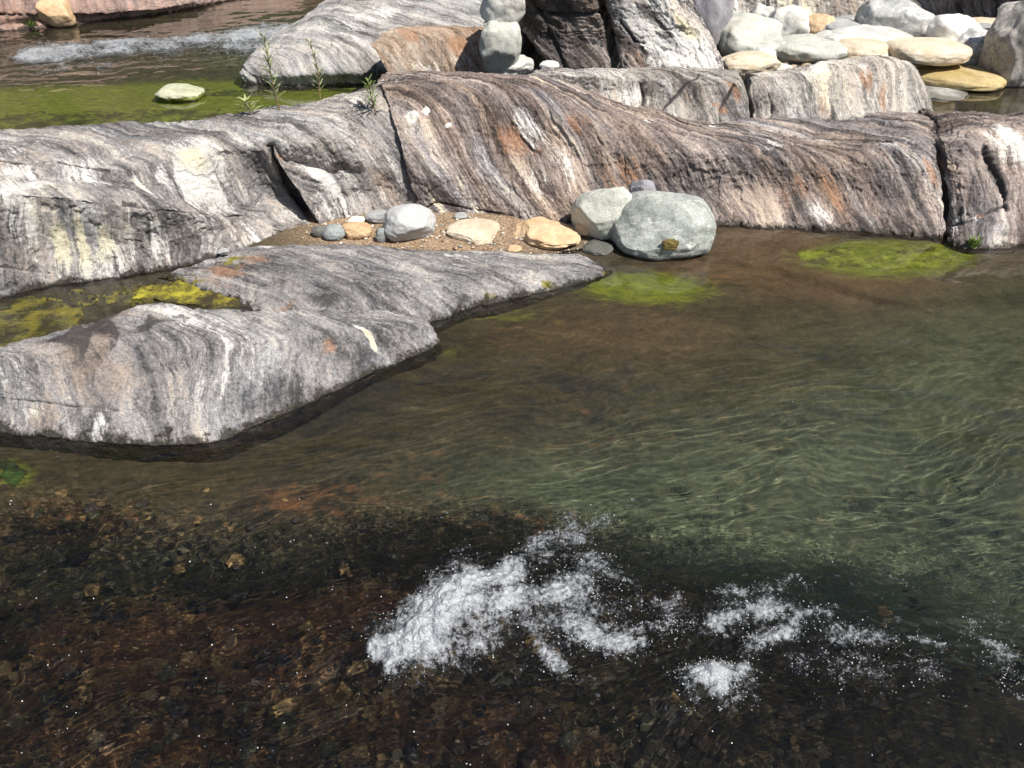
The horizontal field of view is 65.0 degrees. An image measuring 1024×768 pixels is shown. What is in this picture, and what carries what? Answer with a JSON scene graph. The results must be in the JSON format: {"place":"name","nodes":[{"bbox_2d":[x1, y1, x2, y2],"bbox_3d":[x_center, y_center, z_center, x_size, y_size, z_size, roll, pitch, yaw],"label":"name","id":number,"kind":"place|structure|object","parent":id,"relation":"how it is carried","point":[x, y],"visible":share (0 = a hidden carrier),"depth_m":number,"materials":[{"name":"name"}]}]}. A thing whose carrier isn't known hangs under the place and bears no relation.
{"place":"outdoors","nodes":[
{"label":"outdoors","id":0,"kind":"place"},
{"bbox_2d":[220,59,792,256],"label":"river bed","id":1,"kind":"object","parent":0,"point":[294,235],"visible":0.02,"depth_m":6.94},
{"bbox_2d":[0,0,227,30],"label":"bank rock","id":2,"kind":"object","parent":1,"relation":"on","point":[15,14],"visible":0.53,"depth_m":14.56,"materials":[{"name":"stone"}]},
{"bbox_2d":[23,19,36,26],"bbox_3d":[-8.482,-6.374,14.173,0.276,0.134,0.280,0,35,0],"label":"grass tuft","id":3,"kind":"object","parent":2,"relation":"on","point":[31,23],"visible":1,"depth_m":14.16,"materials":[{"name":"green plant"}]},
{"bbox_2d":[35,0,76,27],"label":"boulder","id":4,"kind":"object","parent":2,"relation":"on","point":[56,13],"visible":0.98,"depth_m":14.11,"materials":[{"name":"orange stone"}]},
{"bbox_2d":[154,83,205,101],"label":"stone","id":5,"kind":"object","parent":1,"relation":"on","point":[177,92],"visible":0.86,"depth_m":10.54,"materials":[{"name":"beige stone"}]},
{"bbox_2d":[0,99,364,298],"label":"ledge rock","id":6,"kind":"object","parent":1,"relation":"on","point":[84,203],"visible":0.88,"depth_m":6.55,"materials":[{"name":"grey stone"}]},
{"bbox_2d":[217,248,229,254],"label":"stone","id":7,"kind":"object","parent":6,"relation":"on","point":[223,251],"visible":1,"depth_m":6.71,"materials":[{"name":"grey stone"}]},
{"bbox_2d":[236,94,261,115],"bbox_3d":[-2.271,-2.398,6.939,0.228,0.161,0.206,6,35,9],"label":"seedling","id":8,"kind":"object","parent":6,"relation":"on","point":[245,99],"visible":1,"depth_m":6.94,"materials":[{"name":"green plant"}]},
{"bbox_2d":[255,29,285,109],"bbox_3d":[-2.054,-2.660,6.818,0.206,0.664,0.201,-28,44,-34],"label":"seedling","id":9,"kind":"object","parent":6,"relation":"on","point":[269,69],"visible":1,"depth_m":6.82,"materials":[{"name":"green plant"}]},
{"bbox_2d":[0,303,439,445],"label":"rock","id":10,"kind":"object","parent":1,"relation":"on","point":[156,374],"visible":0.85,"depth_m":4.91,"materials":[{"name":"grey stone"}]},
{"bbox_2d":[311,225,324,236],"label":"stone","id":11,"kind":"object","parent":1,"relation":"on","point":[317,231],"visible":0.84,"depth_m":6.95,"materials":[{"name":"grey stone"}]},
{"bbox_2d":[322,224,345,240],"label":"stone","id":12,"kind":"object","parent":1,"relation":"on","point":[333,232],"visible":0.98,"depth_m":6.88,"materials":[{"name":"grey stone"}]},
{"bbox_2d":[274,79,416,223],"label":"crack block","id":13,"kind":"structure","parent":1,"relation":"on","point":[382,181],"depth_m":7.26,"materials":[{"name":"grey stone"}]},
{"bbox_2d":[308,38,325,99],"bbox_3d":[-1.721,-2.781,7.110,0.154,0.521,0.147,19,39,25],"label":"seedling","id":14,"kind":"object","parent":13,"relation":"on","point":[316,66],"visible":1,"depth_m":7.11,"materials":[{"name":"green plant"}]},
{"bbox_2d":[360,74,383,114],"bbox_3d":[-1.238,-2.562,7.127,0.271,0.361,0.183,-8,36,-12],"label":"seedling","id":15,"kind":"object","parent":13,"relation":"on","point":[368,96],"visible":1,"depth_m":7.13,"materials":[{"name":"green plant"}]},
{"bbox_2d":[347,216,364,221],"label":"stone","id":16,"kind":"object","parent":1,"relation":"on","point":[356,218],"visible":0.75,"depth_m":7.16,"materials":[{"name":"grey stone"}]},
{"bbox_2d":[239,0,484,86],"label":"whaleback slab","id":17,"kind":"structure","parent":1,"relation":"on","point":[342,35],"depth_m":11.40,"materials":[{"name":"grey stone"}]},
{"bbox_2d":[375,227,387,242],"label":"stone","id":18,"kind":"object","parent":1,"relation":"on","point":[380,236],"visible":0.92,"depth_m":6.85,"materials":[{"name":"grey stone"}]},
{"bbox_2d":[159,244,612,322],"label":"flat slab","id":19,"kind":"structure","parent":1,"relation":"on","point":[429,286],"depth_m":6.19,"materials":[{"name":"grey stone"}]},
{"bbox_2d":[129,280,241,309],"bbox_3d":[-2.630,-0.675,6.264,1.793,0.161,0.568,0,35,0],"label":"moss","id":20,"kind":"object","parent":19,"relation":"on","point":[177,291],"visible":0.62,"depth_m":6.17,"materials":[{"name":"yellow plant"}]},
{"bbox_2d":[371,25,488,73],"bbox_3d":[-1.004,-4.154,10.726,1.610,1.201,1.666,0,35,0],"label":"wedge rock","id":21,"kind":"object","parent":1,"relation":"on","point":[406,49],"visible":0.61,"depth_m":10.17,"materials":[{"name":"stone"}]},
{"bbox_2d":[298,213,611,253],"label":"gravel","id":22,"kind":"structure","parent":1,"relation":"on","point":[432,236],"depth_m":6.95,"materials":[{"name":"brown gravel"}]},
{"bbox_2d":[342,221,371,239],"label":"stone","id":23,"kind":"object","parent":22,"relation":"on","point":[357,230],"visible":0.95,"depth_m":6.90,"materials":[{"name":"stone"}]},
{"bbox_2d":[365,209,386,222],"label":"stone","id":24,"kind":"object","parent":22,"relation":"on","point":[374,216],"visible":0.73,"depth_m":7.17,"materials":[{"name":"grey stone"}]},
{"bbox_2d":[382,204,435,241],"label":"stone","id":25,"kind":"object","parent":22,"relation":"on","point":[403,222],"visible":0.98,"depth_m":6.80,"materials":[{"name":"grey stone"}]},
{"bbox_2d":[454,212,467,218],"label":"stone","id":26,"kind":"object","parent":22,"relation":"on","point":[460,215],"visible":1,"depth_m":7.27,"materials":[{"name":"grey stone"}]},
{"bbox_2d":[446,218,499,245],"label":"stone","id":27,"kind":"object","parent":22,"relation":"on","point":[479,231],"visible":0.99,"depth_m":6.94,"materials":[{"name":"beige stone"}]},
{"bbox_2d":[479,20,521,73],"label":"boulder","id":28,"kind":"object","parent":1,"relation":"on","point":[500,44],"visible":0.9,"depth_m":8.83,"materials":[{"name":"grey stone"}]},
{"bbox_2d":[479,0,524,21],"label":"boulder","id":29,"kind":"object","parent":28,"relation":"on","point":[504,10],"visible":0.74,"depth_m":8.75,"materials":[{"name":"white stone"}]},
{"bbox_2d":[507,245,521,252],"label":"stone","id":30,"kind":"object","parent":1,"relation":"on","point":[514,248],"visible":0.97,"depth_m":6.76,"materials":[{"name":"beige stone"}]},
{"bbox_2d":[501,55,533,74],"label":"boulder","id":31,"kind":"object","parent":1,"relation":"on","point":[524,64],"visible":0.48,"depth_m":9.13,"materials":[{"name":"grey stone"}]},
{"bbox_2d":[513,216,580,249],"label":"stone","id":32,"kind":"object","parent":1,"relation":"on","point":[541,232],"visible":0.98,"depth_m":6.91,"materials":[{"name":"beige stone"}]},
{"bbox_2d":[518,0,611,74],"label":"dark slab","id":33,"kind":"structure","parent":1,"relation":"on","point":[569,34],"depth_m":9.07,"materials":[{"name":"grey stone"}]},
{"bbox_2d":[574,224,589,235],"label":"stone","id":34,"kind":"object","parent":1,"relation":"on","point":[581,230],"visible":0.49,"depth_m":7.03,"materials":[{"name":"stone"}]},
{"bbox_2d":[581,240,613,255],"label":"stone","id":35,"kind":"object","parent":1,"relation":"on","point":[596,247],"visible":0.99,"depth_m":6.83,"materials":[{"name":"grey stone"}]},
{"bbox_2d":[571,186,631,240],"bbox_3d":[0.800,-1.474,6.999,0.579,0.478,0.404,-17,33,11],"label":"boulder","id":36,"kind":"object","parent":1,"relation":"on","point":[596,213],"visible":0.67,"depth_m":6.83,"materials":[{"name":"grey stone"}]},
{"bbox_2d":[531,66,749,123],"bbox_3d":[1.235,-2.689,8.399,2.211,1.270,1.794,0,35,0],"label":"ledge","id":37,"kind":"object","parent":1,"relation":"on","point":[713,96],"visible":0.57,"depth_m":7.76,"materials":[{"name":"grey stone"}]},
{"bbox_2d":[539,60,558,68],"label":"boulder","id":38,"kind":"object","parent":37,"relation":"on","point":[549,64],"visible":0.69,"depth_m":8.68,"materials":[{"name":"white stone"}]},
{"bbox_2d":[597,0,723,68],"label":"streaked slab","id":39,"kind":"structure","parent":37,"relation":"on","point":[651,33],"depth_m":8.96,"materials":[{"name":"grey stone"}]},
{"bbox_2d":[378,70,945,238],"bbox_3d":[1.514,-2.183,7.972,5.553,1.731,2.811,0,35,0],"label":"wall rock","id":40,"kind":"object","parent":1,"relation":"on","point":[525,147],"depth_m":7.28,"materials":[{"name":"grey stone"}]},
{"bbox_2d":[629,179,655,192],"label":"boulder","id":41,"kind":"object","parent":40,"relation":"on","point":[643,185],"visible":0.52,"depth_m":7.12,"materials":[{"name":"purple stone"}]},
{"bbox_2d":[611,190,716,259],"bbox_3d":[1.287,-1.334,6.880,0.895,0.564,0.742,0,35,0],"label":"boulder","id":42,"kind":"object","parent":1,"relation":"on","point":[654,225],"visible":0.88,"depth_m":6.66,"materials":[{"name":"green stone"}]},
{"bbox_2d":[722,51,781,79],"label":"boulder","id":43,"kind":"object","parent":1,"relation":"on","point":[744,62],"visible":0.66,"depth_m":9.80,"materials":[{"name":"beige stone"}]},
{"bbox_2d":[777,63,792,69],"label":"boulder","id":44,"kind":"object","parent":43,"relation":"on","point":[783,66],"visible":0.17,"depth_m":9.98,"materials":[{"name":"grey stone"}]},
{"bbox_2d":[750,44,776,58],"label":"boulder","id":45,"kind":"object","parent":1,"relation":"on","point":[768,49],"visible":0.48,"depth_m":10.29,"materials":[{"name":"grey stone"}]},
{"bbox_2d":[779,33,857,66],"bbox_3d":[5.600,-5.206,12.242,6.806,0.484,2.746,-13,37,-17],"label":"rubble","id":46,"kind":"object","parent":1,"relation":"on","point":[797,64],"visible":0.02,"depth_m":10.90,"materials":[{"name":"grey stone"}]},
{"bbox_2d":[693,0,733,46],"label":"boulder","id":47,"kind":"object","parent":46,"relation":"on","point":[717,15],"visible":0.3,"depth_m":10.36,"materials":[{"name":"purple stone"}]},
{"bbox_2d":[717,12,782,56],"bbox_3d":[3.122,-4.578,10.702,0.900,0.624,0.814,7,36,9],"label":"boulder","id":48,"kind":"object","parent":46,"relation":"on","point":[742,31],"visible":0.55,"depth_m":10.46,"materials":[{"name":"white stone"}]},
{"bbox_2d":[749,3,774,16],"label":"boulder","id":49,"kind":"object","parent":46,"relation":"on","point":[763,10],"visible":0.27,"depth_m":11.86,"materials":[{"name":"grey stone"}]},
{"bbox_2d":[768,5,809,35],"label":"boulder","id":50,"kind":"object","parent":46,"relation":"on","point":[793,19],"visible":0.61,"depth_m":11.46,"materials":[{"name":"white stone"}]},
{"bbox_2d":[802,6,811,15],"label":"boulder","id":51,"kind":"object","parent":46,"relation":"on","point":[809,11],"visible":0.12,"depth_m":12.48,"materials":[{"name":"beige stone"}]},
{"bbox_2d":[777,33,847,64],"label":"boulder","id":52,"kind":"object","parent":46,"relation":"on","point":[810,48],"visible":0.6,"depth_m":10.85,"materials":[{"name":"grey stone"}]},
{"bbox_2d":[809,13,835,33],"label":"boulder","id":53,"kind":"object","parent":46,"relation":"on","point":[818,22],"visible":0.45,"depth_m":12.05,"materials":[{"name":"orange stone"}]},
{"bbox_2d":[816,30,834,36],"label":"boulder","id":54,"kind":"object","parent":46,"relation":"on","point":[824,33],"visible":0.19,"depth_m":11.70,"materials":[{"name":"grey stone"}]},
{"bbox_2d":[824,34,848,40],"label":"boulder","id":55,"kind":"object","parent":46,"relation":"on","point":[835,37],"visible":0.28,"depth_m":11.37,"materials":[{"name":"grey stone"}]},
{"bbox_2d":[822,17,860,30],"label":"boulder","id":56,"kind":"object","parent":46,"relation":"on","point":[840,23],"visible":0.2,"depth_m":12.00,"materials":[{"name":"grey stone"}]},
{"bbox_2d":[837,15,854,19],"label":"boulder","id":57,"kind":"object","parent":46,"relation":"on","point":[850,17],"visible":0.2,"depth_m":12.62,"materials":[{"name":"grey stone"}]},
{"bbox_2d":[838,38,888,58],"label":"boulder","id":58,"kind":"object","parent":46,"relation":"on","point":[859,47],"visible":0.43,"depth_m":11.12,"materials":[{"name":"beige stone"}]},
{"bbox_2d":[830,24,912,41],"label":"boulder","id":59,"kind":"object","parent":46,"relation":"on","point":[881,33],"visible":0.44,"depth_m":11.53,"materials":[{"name":"grey stone"}]},
{"bbox_2d":[854,0,934,36],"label":"boulder","id":60,"kind":"object","parent":59,"relation":"on","point":[913,19],"visible":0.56,"depth_m":11.67,"materials":[{"name":"white stone"}]},
{"bbox_2d":[887,37,972,65],"bbox_3d":[5.815,-4.677,11.286,1.110,0.283,0.944,-3,35,-5],"label":"boulder","id":61,"kind":"object","parent":46,"relation":"on","point":[934,51],"visible":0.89,"depth_m":10.97,"materials":[{"name":"beige stone"}]},
{"bbox_2d":[925,13,982,40],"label":"boulder","id":62,"kind":"object","parent":46,"relation":"on","point":[952,26],"visible":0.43,"depth_m":11.49,"materials":[{"name":"white stone"}]},
{"bbox_2d":[979,23,991,29],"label":"boulder","id":63,"kind":"object","parent":46,"relation":"on","point":[986,26],"visible":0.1,"depth_m":12.46,"materials":[{"name":"grey stone"}]},
{"bbox_2d":[972,17,995,23],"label":"boulder","id":64,"kind":"object","parent":63,"relation":"on","point":[984,20],"visible":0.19,"depth_m":12.73,"materials":[{"name":"beige stone"}]},
{"bbox_2d":[733,0,924,16],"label":"back cliff","id":65,"kind":"structure","parent":1,"relation":"on","point":[834,8],"depth_m":12.80,"materials":[{"name":"grey stone"}]},
{"bbox_2d":[743,55,933,120],"bbox_3d":[3.640,-2.710,8.973,3.300,1.965,1.678,-19,39,-25],"label":"cream ledge","id":66,"kind":"object","parent":1,"relation":"on","point":[842,89],"visible":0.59,"depth_m":7.99,"materials":[{"name":"grey stone"}]},
{"bbox_2d":[925,85,967,100],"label":"boulder","id":67,"kind":"object","parent":1,"relation":"on","point":[942,93],"visible":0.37,"depth_m":10.75,"materials":[{"name":"grey stone"}]},
{"bbox_2d":[916,64,1006,91],"bbox_3d":[6.233,-4.333,11.322,1.379,0.264,1.160,17,39,23],"label":"boulder","id":68,"kind":"object","parent":1,"relation":"on","point":[968,77],"visible":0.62,"depth_m":10.96,"materials":[{"name":"yellow stone"}]},
{"bbox_2d":[910,62,928,67],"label":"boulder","id":69,"kind":"object","parent":68,"relation":"on","point":[917,65],"visible":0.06,"depth_m":11.32,"materials":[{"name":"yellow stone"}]},
{"bbox_2d":[919,0,1021,17],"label":"cave rock","id":70,"kind":"object","parent":1,"relation":"on","point":[980,8],"visible":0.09,"depth_m":13.44,"materials":[{"name":"grey stone"}]},
{"bbox_2d":[918,108,1023,248],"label":"gully rock","id":71,"kind":"object","parent":1,"relation":"on","point":[980,159],"visible":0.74,"depth_m":7.07,"materials":[{"name":"grey stone"}]},
{"bbox_2d":[967,234,984,248],"bbox_3d":[3.939,-1.218,6.824,0.154,0.123,0.158,-29,44,-35],"label":"grass tuft","id":72,"kind":"object","parent":71,"relation":"on","point":[973,242],"visible":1,"depth_m":6.83,"materials":[{"name":"green plant"}]},
{"bbox_2d":[957,27,987,64],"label":"boulder","id":73,"kind":"object","parent":1,"relation":"on","point":[973,38],"visible":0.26,"depth_m":11.34,"materials":[{"name":"white stone"}]},
{"bbox_2d":[977,0,1023,87],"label":"boulder","id":74,"kind":"object","parent":1,"relation":"on","point":[1002,53],"visible":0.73,"depth_m":10.85,"materials":[{"name":"grey stone"}]},
{"bbox_2d":[997,1,1018,14],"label":"boulder","id":75,"kind":"object","parent":1,"relation":"on","point":[1000,7],"visible":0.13,"depth_m":11.87,"materials":[{"name":"white stone"}]},
{"bbox_2d":[0,0,1023,767],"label":"water","id":76,"kind":"structure","parent":0,"point":[766,408],"depth_m":4.21,"materials":[{"name":"liquid"}]},
{"bbox_2d":[12,21,292,72],"bbox_3d":[-6.172,-5.728,13.303,6.554,0.149,4.738,0,35,0],"label":"foam","id":77,"kind":"object","parent":76,"relation":"on","point":[32,54],"visible":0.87,"depth_m":12.84,"materials":[{"name":"white"}]},
{"bbox_2d":[361,511,620,693],"bbox_3d":[-0.110,0.916,3.765,1.428,0.248,1.224,0,35,0],"label":"foam","id":78,"kind":"object","parent":76,"relation":"on","point":[432,617],"visible":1,"depth_m":3.62,"materials":[{"name":"white"}]},
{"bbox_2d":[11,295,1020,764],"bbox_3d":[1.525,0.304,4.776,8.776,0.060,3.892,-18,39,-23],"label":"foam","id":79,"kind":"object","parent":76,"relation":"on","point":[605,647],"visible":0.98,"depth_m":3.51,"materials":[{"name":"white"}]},
{"bbox_2d":[517,499,677,675],"bbox_3d":[0.475,0.932,3.859,0.927,0.072,1.155,0,35,0],"label":"foam","id":80,"kind":"object","parent":76,"relation":"on","point":[595,637],"visible":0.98,"depth_m":3.60,"materials":[{"name":"white"}]},
{"bbox_2d":[667,656,762,715],"bbox_3d":[0.868,1.207,3.381,0.517,0.170,0.343,0,35,0],"label":"foam","id":81,"kind":"object","parent":76,"relation":"on","point":[718,675],"visible":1,"depth_m":3.37,"materials":[{"name":"white"}]},
{"bbox_2d":[650,573,1022,699],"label":"foam","id":82,"kind":"object","parent":76,"relation":"on","point":[766,609],"visible":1,"depth_m":3.64,"materials":[{"name":"white"}]}
]}

